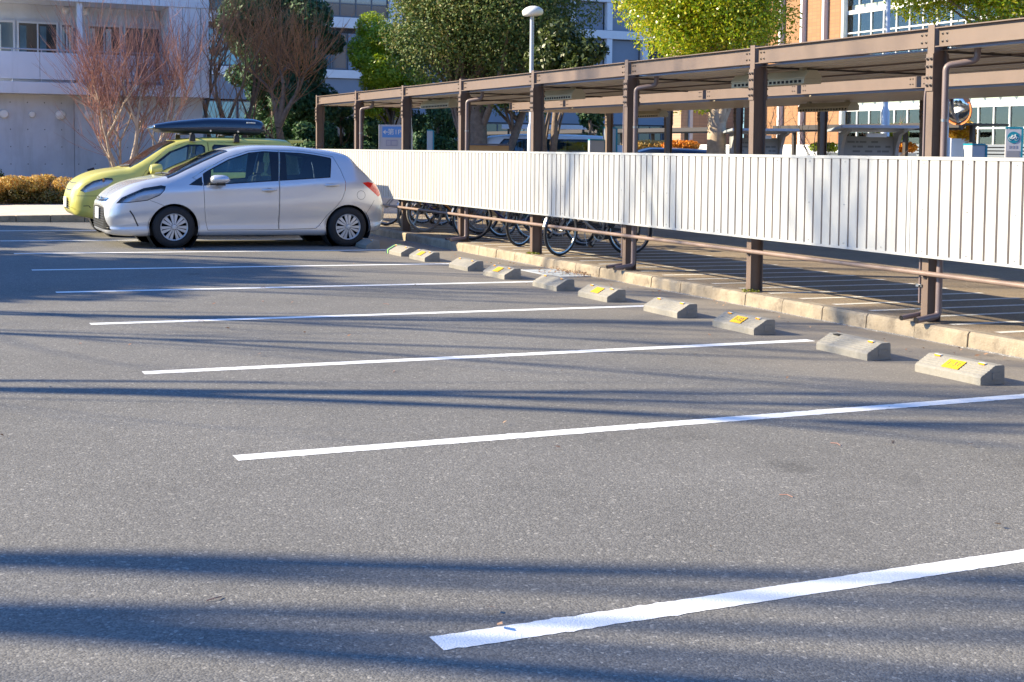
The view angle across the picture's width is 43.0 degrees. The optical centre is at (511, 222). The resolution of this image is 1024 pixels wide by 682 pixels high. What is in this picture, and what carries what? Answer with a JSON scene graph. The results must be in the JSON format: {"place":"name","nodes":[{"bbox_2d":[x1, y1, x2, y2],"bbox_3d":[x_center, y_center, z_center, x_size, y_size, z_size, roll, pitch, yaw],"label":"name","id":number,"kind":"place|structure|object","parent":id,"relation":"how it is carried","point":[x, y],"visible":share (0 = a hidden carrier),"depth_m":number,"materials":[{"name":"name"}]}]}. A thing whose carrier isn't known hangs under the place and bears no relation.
{"place":"outdoors","nodes":[
{"label":"outdoors","id":0,"kind":"place"},
{"bbox_2d":[0,203,432,215],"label":"footpath","id":1,"kind":"structure","parent":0,"point":[46,209],"depth_m":26.99,"materials":[{"name":"concrete"}]},
{"bbox_2d":[470,144,509,215],"bbox_3d":[-0.584,-0.975,29.236,1.060,1.601,0.560,0,3,-1],"label":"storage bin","id":2,"kind":"object","parent":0,"point":[478,147],"visible":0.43,"depth_m":28.95,"materials":[{"name":"grey"}]},
{"bbox_2d":[0,222,1023,681],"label":"asphalt lot","id":3,"kind":"structure","parent":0,"point":[144,518],"depth_m":5.74,"materials":[{"name":"grey asphalt"}]},
{"bbox_2d":[14,250,345,253],"bbox_3d":[-4.246,0.410,18.489,5.320,0.087,0.130,-1,4,-25],"label":"stall line","id":4,"kind":"object","parent":3,"relation":"on","point":[186,251],"visible":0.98,"depth_m":18.42,"materials":[{"name":"white paint"}]},
{"bbox_2d":[63,133,303,236],"bbox_3d":[-5.612,-0.634,22.253,3.893,1.800,2.105,0,3,-25],"label":"parked car","id":5,"kind":"object","parent":3,"relation":"on","point":[83,191],"visible":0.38,"depth_m":21.57,"materials":[{"name":"yellow paint"}]},
{"bbox_2d":[147,118,265,134],"bbox_3d":[-5.264,-1.677,22.441,1.950,0.283,0.784,0,3,-25],"label":"roof box","id":6,"kind":"object","parent":5,"relation":"on","point":[240,126],"visible":0.94,"depth_m":22.14,"materials":[{"name":"black plastic"}]},
{"bbox_2d":[93,143,383,247],"bbox_3d":[-4.223,-0.435,20.197,4.292,1.683,2.142,0,3,-25],"label":"parked car","id":7,"kind":"object","parent":3,"relation":"on","point":[329,198],"visible":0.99,"depth_m":19.56,"materials":[{"name":"silver metal"}]},
{"bbox_2d":[36,263,448,269],"bbox_3d":[-3.175,0.547,16.234,5.320,0.087,0.130,-1,4,-25],"label":"stall line","id":8,"kind":"object","parent":3,"relation":"on","point":[235,266],"visible":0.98,"depth_m":16.17,"materials":[{"name":"white paint"}]},
{"bbox_2d":[56,281,532,292],"bbox_3d":[-2.103,0.685,13.979,5.320,0.087,0.130,-1,4,-25],"label":"stall line","id":9,"kind":"object","parent":3,"relation":"on","point":[286,287],"visible":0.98,"depth_m":13.79,"materials":[{"name":"white paint"}]},
{"bbox_2d":[90,305,643,324],"bbox_3d":[-1.032,0.823,11.725,5.320,0.087,0.130,-1,4,-25],"label":"stall line","id":10,"kind":"object","parent":3,"relation":"on","point":[358,315],"visible":0.98,"depth_m":11.54,"materials":[{"name":"white paint"}]},
{"bbox_2d":[354,238,379,248],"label":"wheel stop","id":11,"kind":"object","parent":3,"relation":"on","point":[367,243],"visible":1,"depth_m":19.82,"materials":[{"name":"concrete"}]},
{"bbox_2d":[386,244,414,256],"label":"wheel stop","id":12,"kind":"object","parent":3,"relation":"on","point":[399,250],"visible":0.99,"depth_m":18.56,"materials":[{"name":"concrete"}]},
{"bbox_2d":[409,249,439,261],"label":"wheel stop","id":13,"kind":"object","parent":3,"relation":"on","point":[423,255],"visible":1,"depth_m":17.66,"materials":[{"name":"concrete"}]},
{"bbox_2d":[449,257,483,270],"bbox_3d":[-0.585,0.527,16.563,0.222,0.132,0.612,-1,4,-26],"label":"wheel stop","id":14,"kind":"object","parent":3,"relation":"on","point":[464,264],"visible":1,"depth_m":16.39,"materials":[{"name":"concrete"}]},
{"bbox_2d":[142,339,812,373],"bbox_3d":[0.039,0.960,9.469,5.320,0.087,0.130,-1,4,-25],"label":"stall line","id":15,"kind":"object","parent":3,"relation":"on","point":[428,358],"visible":1,"depth_m":9.27,"materials":[{"name":"white paint"}]},
{"bbox_2d":[483,264,520,279],"bbox_3d":[-0.123,0.586,15.590,0.222,0.132,0.613,-1,4,-26],"label":"wheel stop","id":16,"kind":"object","parent":3,"relation":"on","point":[501,271],"visible":1,"depth_m":15.43,"materials":[{"name":"concrete"}]},
{"bbox_2d":[1,239,1004,628],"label":"fallen leaves","id":17,"kind":"object","parent":3,"relation":"on","point":[583,275],"visible":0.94,"depth_m":13.98,"materials":[{"name":"brown plant"}]},
{"bbox_2d":[533,274,574,290],"bbox_3d":[0.457,0.660,14.370,0.222,0.132,0.612,-1,4,-25],"label":"wheel stop","id":18,"kind":"object","parent":3,"relation":"on","point":[551,282],"visible":1,"depth_m":14.21,"materials":[{"name":"concrete"}]},
{"bbox_2d":[521,269,590,276],"bbox_3d":[0.540,0.636,16.238,0.465,0.026,1.020,0,3,-25],"label":"drain grate","id":19,"kind":"object","parent":3,"relation":"on","point":[553,272],"visible":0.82,"depth_m":16.22,"materials":[{"name":"metal"}]},
{"bbox_2d":[578,284,625,301],"bbox_3d":[0.923,0.720,13.389,0.222,0.132,0.613,-1,4,-26],"label":"wheel stop","id":20,"kind":"object","parent":3,"relation":"on","point":[602,293],"visible":1,"depth_m":13.24,"materials":[{"name":"concrete"}]},
{"bbox_2d":[233,394,1023,460],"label":"stall line","id":21,"kind":"object","parent":3,"relation":"on","point":[542,433],"visible":1,"depth_m":6.92,"materials":[{"name":"white paint"}]},
{"bbox_2d":[643,297,697,317],"bbox_3d":[1.485,0.793,12.206,0.222,0.132,0.612,-1,4,-25],"label":"wheel stop","id":22,"kind":"object","parent":3,"relation":"on","point":[669,307],"visible":1,"depth_m":12.07,"materials":[{"name":"concrete"}]},
{"bbox_2d":[430,549,1023,649],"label":"stall line","id":23,"kind":"object","parent":3,"relation":"on","point":[555,625],"visible":1,"depth_m":4.24,"materials":[{"name":"white paint"}]},
{"bbox_2d":[712,311,774,334],"bbox_3d":[1.986,0.857,11.152,0.222,0.132,0.612,-1,4,-26],"label":"wheel stop","id":24,"kind":"object","parent":3,"relation":"on","point":[743,323],"visible":1,"depth_m":11.03,"materials":[{"name":"concrete"}]},
{"bbox_2d":[816,332,890,360],"bbox_3d":[2.591,0.935,9.878,0.222,0.132,0.613,-1,4,-24],"label":"wheel stop","id":25,"kind":"object","parent":3,"relation":"on","point":[857,347],"visible":1,"depth_m":9.76,"materials":[{"name":"concrete"}]},
{"bbox_2d":[915,352,1004,385],"bbox_3d":[3.061,0.994,8.901,0.222,0.132,0.612,-1,4,-27],"label":"wheel stop","id":26,"kind":"object","parent":3,"relation":"on","point":[964,369],"visible":1,"depth_m":8.80,"materials":[{"name":"concrete"}]},
{"bbox_2d":[370,234,1023,358],"bbox_3d":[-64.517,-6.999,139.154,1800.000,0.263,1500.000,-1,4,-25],"label":"ground","id":27,"kind":"structure","parent":0,"point":[756,307],"depth_m":12.52,"materials":[{"name":"concrete"}]},
{"bbox_2d":[0,195,63,204],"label":"planting strip","id":28,"kind":"object","parent":27,"relation":"on","point":[9,203],"depth_m":29.70,"materials":[{"name":"soil"}]},
{"bbox_2d":[0,174,71,203],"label":"hedge","id":29,"kind":"object","parent":28,"relation":"on","point":[41,188],"visible":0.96,"depth_m":29.77,"materials":[{"name":"brown plant"}]},
{"bbox_2d":[31,0,251,167],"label":"bare tree","id":30,"kind":"object","parent":28,"relation":"on","point":[145,72],"visible":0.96,"depth_m":31.89,"materials":[{"name":"brown plant"}]},
{"bbox_2d":[164,0,331,137],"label":"bare tree","id":31,"kind":"object","parent":28,"relation":"on","point":[217,52],"visible":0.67,"depth_m":35.59,"materials":[{"name":"brown plant"}]},
{"bbox_2d":[214,0,368,139],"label":"bare tree","id":32,"kind":"object","parent":28,"relation":"on","point":[280,114],"visible":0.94,"depth_m":35.22,"materials":[{"name":"brown plant"}]},
{"bbox_2d":[0,215,88,221],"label":"footpath kerb","id":33,"kind":"structure","parent":27,"relation":"on","point":[39,218],"depth_m":24.78,"materials":[{"name":"concrete"}]},
{"bbox_2d":[0,0,208,190],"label":"concrete building","id":34,"kind":"structure","parent":27,"relation":"on","point":[32,125],"depth_m":34.34,"materials":[{"name":"grey concrete"}]},
{"bbox_2d":[0,20,14,50],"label":"window","id":35,"kind":"structure","parent":34,"relation":"in","point":[7,27],"depth_m":34.19,"materials":[{"name":"grey"}]},
{"bbox_2d":[17,20,58,52],"bbox_3d":[-12.602,-4.584,34.535,1.037,1.520,0.060,-1,4,-25],"label":"window","id":36,"kind":"structure","parent":34,"relation":"in","point":[28,32],"depth_m":34.50,"materials":[{"name":"grey glass"}]},
{"bbox_2d":[60,22,72,52],"bbox_3d":[-11.940,-4.596,34.849,0.334,1.520,0.060,-1,4,-25],"label":"window","id":37,"kind":"structure","parent":34,"relation":"in","point":[63,34],"depth_m":34.81,"materials":[{"name":"grey"}]},
{"bbox_2d":[87,24,120,64],"bbox_3d":[-11.067,-4.612,35.263,0.882,1.520,0.060,-1,4,-25],"label":"window","id":38,"kind":"structure","parent":34,"relation":"in","point":[98,29],"depth_m":35.24,"materials":[{"name":"grey"}]},
{"bbox_2d":[123,25,160,82],"bbox_3d":[-10.152,-4.630,35.697,1.001,1.520,0.060,-1,4,-25],"label":"window","id":39,"kind":"structure","parent":34,"relation":"in","point":[125,28],"depth_m":35.68,"materials":[{"name":"grey"}]},
{"bbox_2d":[203,0,668,144],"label":"office building","id":40,"kind":"structure","parent":27,"relation":"on","point":[344,76],"depth_m":88.96,"materials":[{"name":"grey"}]},
{"bbox_2d":[205,100,236,136],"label":"window","id":41,"kind":"structure","parent":40,"relation":"in","point":[211,101],"depth_m":83.66,"materials":[{"name":"blue"}]},
{"bbox_2d":[315,33,346,69],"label":"window","id":42,"kind":"structure","parent":40,"relation":"in","point":[340,62],"depth_m":86.90,"materials":[{"name":"grey"}]},
{"bbox_2d":[324,0,387,18],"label":"window","id":43,"kind":"structure","parent":40,"relation":"in","point":[341,8],"depth_m":87.18,"materials":[{"name":"blue glass"}]},
{"bbox_2d":[576,113,613,135],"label":"conifer","id":44,"kind":"object","parent":27,"relation":"on","point":[591,122],"visible":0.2,"depth_m":41.84,"materials":[{"name":"green plant"}]},
{"bbox_2d":[487,127,730,144],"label":"bicycle shelter","id":45,"kind":"object","parent":27,"relation":"on","point":[654,131],"visible":0.23,"depth_m":54.15,"materials":[{"name":"grey paint"}]},
{"bbox_2d":[669,47,739,146],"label":"brick wing","id":46,"kind":"structure","parent":27,"relation":"on","point":[687,118],"depth_m":58.92,"materials":[{"name":"brick"}]},
{"bbox_2d":[744,0,1023,144],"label":"brick building","id":47,"kind":"structure","parent":27,"relation":"on","point":[825,19],"depth_m":52.51,"materials":[{"name":"orange brick"}]},
{"bbox_2d":[847,9,860,36],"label":"window","id":48,"kind":"structure","parent":47,"relation":"in","point":[854,15],"depth_m":52.99,"materials":[{"name":"grey"}]},
{"bbox_2d":[858,107,870,135],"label":"window","id":49,"kind":"structure","parent":47,"relation":"in","point":[864,114],"depth_m":52.57,"materials":[{"name":"grey"}]},
{"bbox_2d":[859,8,872,35],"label":"window","id":50,"kind":"structure","parent":47,"relation":"in","point":[866,25],"depth_m":52.35,"materials":[{"name":"blue"}]},
{"bbox_2d":[871,6,884,54],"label":"window","id":51,"kind":"structure","parent":47,"relation":"in","point":[878,21],"depth_m":51.68,"materials":[{"name":"blue"}]},
{"bbox_2d":[895,105,908,122],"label":"window","id":52,"kind":"structure","parent":47,"relation":"in","point":[901,111],"depth_m":50.57,"materials":[{"name":"grey"}]},
{"bbox_2d":[897,5,910,52],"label":"window","id":53,"kind":"structure","parent":47,"relation":"in","point":[902,26],"depth_m":50.43,"materials":[{"name":"grey"}]},
{"bbox_2d":[908,105,919,143],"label":"window","id":54,"kind":"structure","parent":47,"relation":"in","point":[913,137],"depth_m":49.99,"materials":[{"name":"grey"}]},
{"bbox_2d":[968,103,979,143],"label":"window","id":55,"kind":"structure","parent":47,"relation":"in","point":[975,117],"depth_m":47.11,"materials":[{"name":"grey"}]},
{"bbox_2d":[978,102,995,143],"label":"window","id":56,"kind":"structure","parent":47,"relation":"in","point":[987,109],"depth_m":46.64,"materials":[{"name":"grey"}]},
{"bbox_2d":[994,102,1010,143],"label":"window","id":57,"kind":"structure","parent":47,"relation":"in","point":[1003,109],"depth_m":46.04,"materials":[{"name":"grey"}]},
{"bbox_2d":[1010,101,1023,143],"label":"window","id":58,"kind":"structure","parent":47,"relation":"in","point":[1017,107],"depth_m":45.36,"materials":[{"name":"grey"}]},
{"bbox_2d":[773,122,1008,159],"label":"bicycle shelter","id":59,"kind":"object","parent":27,"relation":"on","point":[814,128],"visible":0.26,"depth_m":41.18,"materials":[{"name":"grey paint"}]},
{"bbox_2d":[948,119,976,160],"bbox_3d":[13.456,-1.841,39.224,1.156,2.603,0.651,0,3,-10],"label":"signboard","id":60,"kind":"object","parent":27,"relation":"on","point":[959,139],"visible":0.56,"depth_m":38.96,"materials":[{"name":"white metal"}]},
{"bbox_2d":[913,144,1023,157],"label":"louvred wall","id":61,"kind":"structure","parent":27,"relation":"on","point":[995,150],"depth_m":41.87,"materials":[{"name":"grey metal"}]},
{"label":"kerb bedding","id":62,"kind":"structure","parent":27,"relation":"on","visible":0},
{"bbox_2d":[370,227,1023,357],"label":"kerb","id":63,"kind":"structure","parent":62,"relation":"on","point":[981,340],"depth_m":12.76,"materials":[{"name":"concrete"}]},
{"bbox_2d":[380,201,1023,337],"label":"pavement","id":64,"kind":"structure","parent":0,"point":[686,253],"depth_m":15.93,"materials":[{"name":"beige concrete"}]},
{"bbox_2d":[214,0,346,144],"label":"evergreen tree","id":65,"kind":"object","parent":64,"relation":"on","point":[302,108],"visible":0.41,"depth_m":43.09,"materials":[{"name":"green plant"}]},
{"bbox_2d":[292,120,338,148],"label":"bush","id":66,"kind":"object","parent":64,"relation":"on","point":[307,133],"visible":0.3,"depth_m":42.12,"materials":[{"name":"green plant"}]},
{"bbox_2d":[329,107,353,150],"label":"conifer","id":67,"kind":"object","parent":64,"relation":"on","point":[346,141],"visible":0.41,"depth_m":45.37,"materials":[{"name":"green plant"}]},
{"bbox_2d":[345,115,388,149],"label":"conifer","id":68,"kind":"object","parent":64,"relation":"on","point":[371,134],"visible":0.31,"depth_m":47.09,"materials":[{"name":"green plant"}]},
{"bbox_2d":[346,10,429,124],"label":"camphor tree","id":69,"kind":"object","parent":64,"relation":"on","point":[367,59],"visible":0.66,"depth_m":42.76,"materials":[{"name":"green plant"}]},
{"bbox_2d":[379,124,401,213],"bbox_3d":[-2.702,-1.193,28.913,0.530,1.974,0.140,0,3,-5],"label":"parking sign","id":70,"kind":"object","parent":64,"relation":"on","point":[389,137],"visible":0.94,"depth_m":28.82,"materials":[{"name":"blue metal"}]},
{"bbox_2d":[381,198,451,224],"bbox_3d":[-1.836,-0.472,24.213,1.808,1.043,0.556,0,3,-26],"label":"bicycle","id":71,"kind":"object","parent":64,"relation":"on","point":[414,212],"visible":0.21,"depth_m":24.29,"materials":[{"name":"grey"}]},
{"bbox_2d":[413,114,436,149],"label":"conifer","id":72,"kind":"object","parent":64,"relation":"on","point":[429,125],"visible":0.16,"depth_m":49.17,"materials":[{"name":"green plant"}]},
{"bbox_2d":[400,108,457,150],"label":"conifer","id":73,"kind":"object","parent":64,"relation":"on","point":[446,132],"visible":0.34,"depth_m":43.55,"materials":[{"name":"green plant"}]},
{"bbox_2d":[397,199,478,227],"bbox_3d":[-1.327,-0.403,22.930,1.730,1.061,0.666,0,3,-27],"label":"bicycle","id":74,"kind":"object","parent":64,"relation":"on","point":[445,209],"visible":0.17,"depth_m":22.92,"materials":[{"name":"grey"}]},
{"bbox_2d":[406,200,501,231],"bbox_3d":[-1.004,-0.364,22.439,1.808,1.042,0.556,0,3,-25],"label":"bicycle","id":75,"kind":"object","parent":64,"relation":"on","point":[408,204],"visible":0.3,"depth_m":22.31,"materials":[{"name":"grey"}]},
{"bbox_2d":[376,0,604,150],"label":"camphor tree","id":76,"kind":"object","parent":64,"relation":"on","point":[469,39],"visible":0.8,"depth_m":32.80,"materials":[{"name":"green plant"}]},
{"bbox_2d":[451,206,552,239],"bbox_3d":[-0.129,-0.249,20.551,1.807,1.043,0.555,0,3,-29],"label":"bicycle","id":77,"kind":"object","parent":64,"relation":"on","point":[516,215],"visible":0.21,"depth_m":20.49,"materials":[{"name":"grey"}]},
{"bbox_2d":[485,209,577,236],"bbox_3d":[0.315,-0.290,21.554,1.803,1.046,0.549,0,3,-27],"label":"bicycle","id":78,"kind":"object","parent":64,"relation":"on","point":[492,231],"visible":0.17,"depth_m":21.37,"materials":[{"name":"grey"}]},
{"bbox_2d":[522,6,542,151],"bbox_3d":[0.456,-2.579,29.905,0.488,4.788,0.490,-1,4,-25],"label":"lamp post","id":79,"kind":"object","parent":64,"relation":"on","point":[531,11],"visible":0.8,"depth_m":29.77,"materials":[{"name":"white metal"}]},
{"bbox_2d":[502,124,586,134],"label":"cycle canopy","id":80,"kind":"object","parent":64,"relation":"on","point":[563,127],"visible":0.36,"depth_m":44.89,"materials":[{"name":"grey"}]},
{"bbox_2d":[487,134,602,153],"bbox_3d":[0.494,-1.395,34.665,4.700,1.951,1.708,0,3,-3],"label":"parked car","id":81,"kind":"object","parent":64,"relation":"on","point":[571,143],"visible":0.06,"depth_m":34.00,"materials":[{"name":"grey paint"}]},
{"bbox_2d":[505,211,606,245],"bbox_3d":[0.633,-0.179,19.384,1.748,1.058,0.649,0,3,-21],"label":"bicycle","id":82,"kind":"object","parent":64,"relation":"on","point":[582,225],"visible":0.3,"depth_m":19.44,"materials":[{"name":"grey"}]},
{"bbox_2d":[522,16,609,151],"bbox_3d":[1.234,-2.494,31.013,1.902,4.867,1.980,-1,4,-25],"label":"evergreen tree","id":83,"kind":"object","parent":64,"relation":"on","point":[562,47],"visible":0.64,"depth_m":30.59,"materials":[{"name":"green plant"}]},
{"bbox_2d":[588,139,604,154],"bbox_3d":[1.957,-1.046,30.101,0.365,1.775,0.370,0,3,-5],"label":"ticket machine","id":84,"kind":"object","parent":64,"relation":"on","point":[596,145],"visible":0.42,"depth_m":29.89,"materials":[{"name":"grey"}]},
{"bbox_2d":[543,216,652,255],"bbox_3d":[1.145,-0.081,17.678,1.771,1.054,0.618,0,3,-23],"label":"bicycle","id":85,"kind":"object","parent":64,"relation":"on","point":[600,237],"visible":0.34,"depth_m":17.66,"materials":[{"name":"grey metal"}]},
{"bbox_2d":[570,219,640,247],"bbox_3d":[1.389,-0.159,19.624,0.557,1.042,1.809,-1,5,-30],"label":"bicycle","id":86,"kind":"object","parent":64,"relation":"on","point":[595,224],"visible":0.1,"depth_m":19.75,"materials":[{"name":"grey"}]},
{"bbox_2d":[314,17,1023,323],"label":"bicycle shelter","id":87,"kind":"object","parent":64,"relation":"on","point":[996,45],"visible":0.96,"depth_m":13.66,"materials":[{"name":"brown paint"}]},
{"bbox_2d":[420,97,457,108],"bbox_3d":[-1.231,-2.043,22.163,0.222,0.165,1.280,-1,4,-25],"label":"ceiling light","id":88,"kind":"object","parent":87,"relation":"attached to","point":[450,102],"visible":0.98,"depth_m":21.96,"materials":[{"name":"beige"}]},
{"bbox_2d":[544,87,585,101],"bbox_3d":[0.633,-1.803,18.240,0.222,0.165,1.280,-1,4,-25],"label":"ceiling light","id":89,"kind":"object","parent":87,"relation":"attached to","point":[572,93],"visible":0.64,"depth_m":17.86,"materials":[{"name":"beige"}]},
{"bbox_2d":[322,149,1023,268],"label":"corrugated fence","id":90,"kind":"object","parent":87,"relation":"attached to","point":[971,210],"visible":0.86,"depth_m":12.89,"materials":[{"name":"beige metal"}]},
{"bbox_2d":[383,204,1023,288],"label":"guard rail","id":91,"kind":"object","parent":87,"relation":"attached to","point":[922,273],"visible":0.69,"depth_m":12.87,"materials":[{"name":"brown metal"}]},
{"bbox_2d":[731,68,821,88],"bbox_3d":[2.775,-1.528,13.731,0.222,0.165,1.280,-1,4,-25],"label":"ceiling light","id":92,"kind":"object","parent":87,"relation":"attached to","point":[803,76],"visible":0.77,"depth_m":13.40,"materials":[{"name":"beige"}]},
{"bbox_2d":[661,139,699,148],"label":"hedge","id":93,"kind":"object","parent":64,"relation":"on","point":[689,144],"visible":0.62,"depth_m":40.92,"materials":[{"name":"orange plant"}]},
{"bbox_2d":[638,147,726,155],"bbox_3d":[3.268,-0.955,30.465,4.400,1.621,1.708,1,3,1],"label":"parked car","id":94,"kind":"object","parent":64,"relation":"on","point":[674,150],"visible":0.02,"depth_m":29.82,"materials":[{"name":"blue paint"}]},
{"bbox_2d":[611,0,802,156],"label":"camphor tree","id":95,"kind":"object","parent":64,"relation":"on","point":[686,27],"visible":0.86,"depth_m":26.57,"materials":[{"name":"green plant"}]},
{"bbox_2d":[723,128,798,157],"bbox_3d":[5.172,-0.887,27.306,1.410,2.170,1.020,0,3,-5],"label":"notice board","id":96,"kind":"object","parent":64,"relation":"on","point":[773,146],"visible":0.21,"depth_m":27.43,"materials":[{"name":"grey"}]},
{"bbox_2d":[509,69,1023,155],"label":"bicycle shelter","id":97,"kind":"object","parent":64,"relation":"on","point":[1003,83],"visible":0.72,"depth_m":20.64,"materials":[{"name":"brown paint"}]},
{"bbox_2d":[638,109,667,117],"bbox_3d":[2.696,-2.190,26.016,0.222,0.165,1.280,-1,4,-25],"label":"ceiling light","id":98,"kind":"object","parent":97,"relation":"attached to","point":[653,113],"visible":0.61,"depth_m":25.64,"materials":[{"name":"beige"}]},
{"bbox_2d":[798,100,859,111],"bbox_3d":[5.095,-1.881,20.965,0.222,0.165,1.280,-1,4,-25],"label":"ceiling light","id":99,"kind":"object","parent":97,"relation":"attached to","point":[846,105],"visible":0.99,"depth_m":20.79,"materials":[{"name":"beige"}]},
{"bbox_2d":[785,107,911,155],"bbox_3d":[8.154,-1.742,32.246,3.001,3.271,2.362,1,3,1],"label":"bare tree","id":100,"kind":"object","parent":64,"relation":"on","point":[803,141],"visible":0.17,"depth_m":32.22,"materials":[{"name":"brown plant"}]},
{"bbox_2d":[827,125,918,158],"bbox_3d":[6.467,-0.663,23.421,1.360,2.170,1.020,0,3,-1],"label":"notice board","id":101,"kind":"object","parent":64,"relation":"on","point":[876,144],"visible":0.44,"depth_m":23.56,"materials":[{"name":"grey metal"}]},
{"bbox_2d":[881,0,890,135],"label":"lamp post","id":102,"kind":"object","parent":64,"relation":"on","point":[885,115],"visible":0.32,"depth_m":25.79,"materials":[{"name":"white metal"}]},
{"bbox_2d":[884,0,1023,24],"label":"camphor tree","id":103,"kind":"object","parent":64,"relation":"on","point":[1002,9],"visible":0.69,"depth_m":27.77,"materials":[{"name":"green plant"}]},
{"bbox_2d":[947,98,971,156],"bbox_3d":[8.043,-1.144,23.627,0.269,2.900,0.591,-2,4,-42],"label":"traffic mirror","id":104,"kind":"object","parent":64,"relation":"on","point":[959,111],"visible":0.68,"depth_m":23.56,"materials":[{"name":"silver metal"}]},
{"bbox_2d":[963,144,987,160],"bbox_3d":[8.095,-0.518,22.775,0.275,1.735,0.370,0,3,-5],"label":"ticket machine","id":105,"kind":"object","parent":64,"relation":"on","point":[974,150],"visible":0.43,"depth_m":22.56,"materials":[{"name":"grey"}]},
{"bbox_2d":[1004,127,1022,157],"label":"bicycle sign","id":106,"kind":"object","parent":64,"relation":"on","point":[1013,142],"visible":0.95,"depth_m":23.28,"materials":[{"name":"grey"}]},
{"bbox_2d":[699,145,837,154],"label":"planter wall","id":107,"kind":"structure","parent":0,"point":[800,150],"depth_m":51.41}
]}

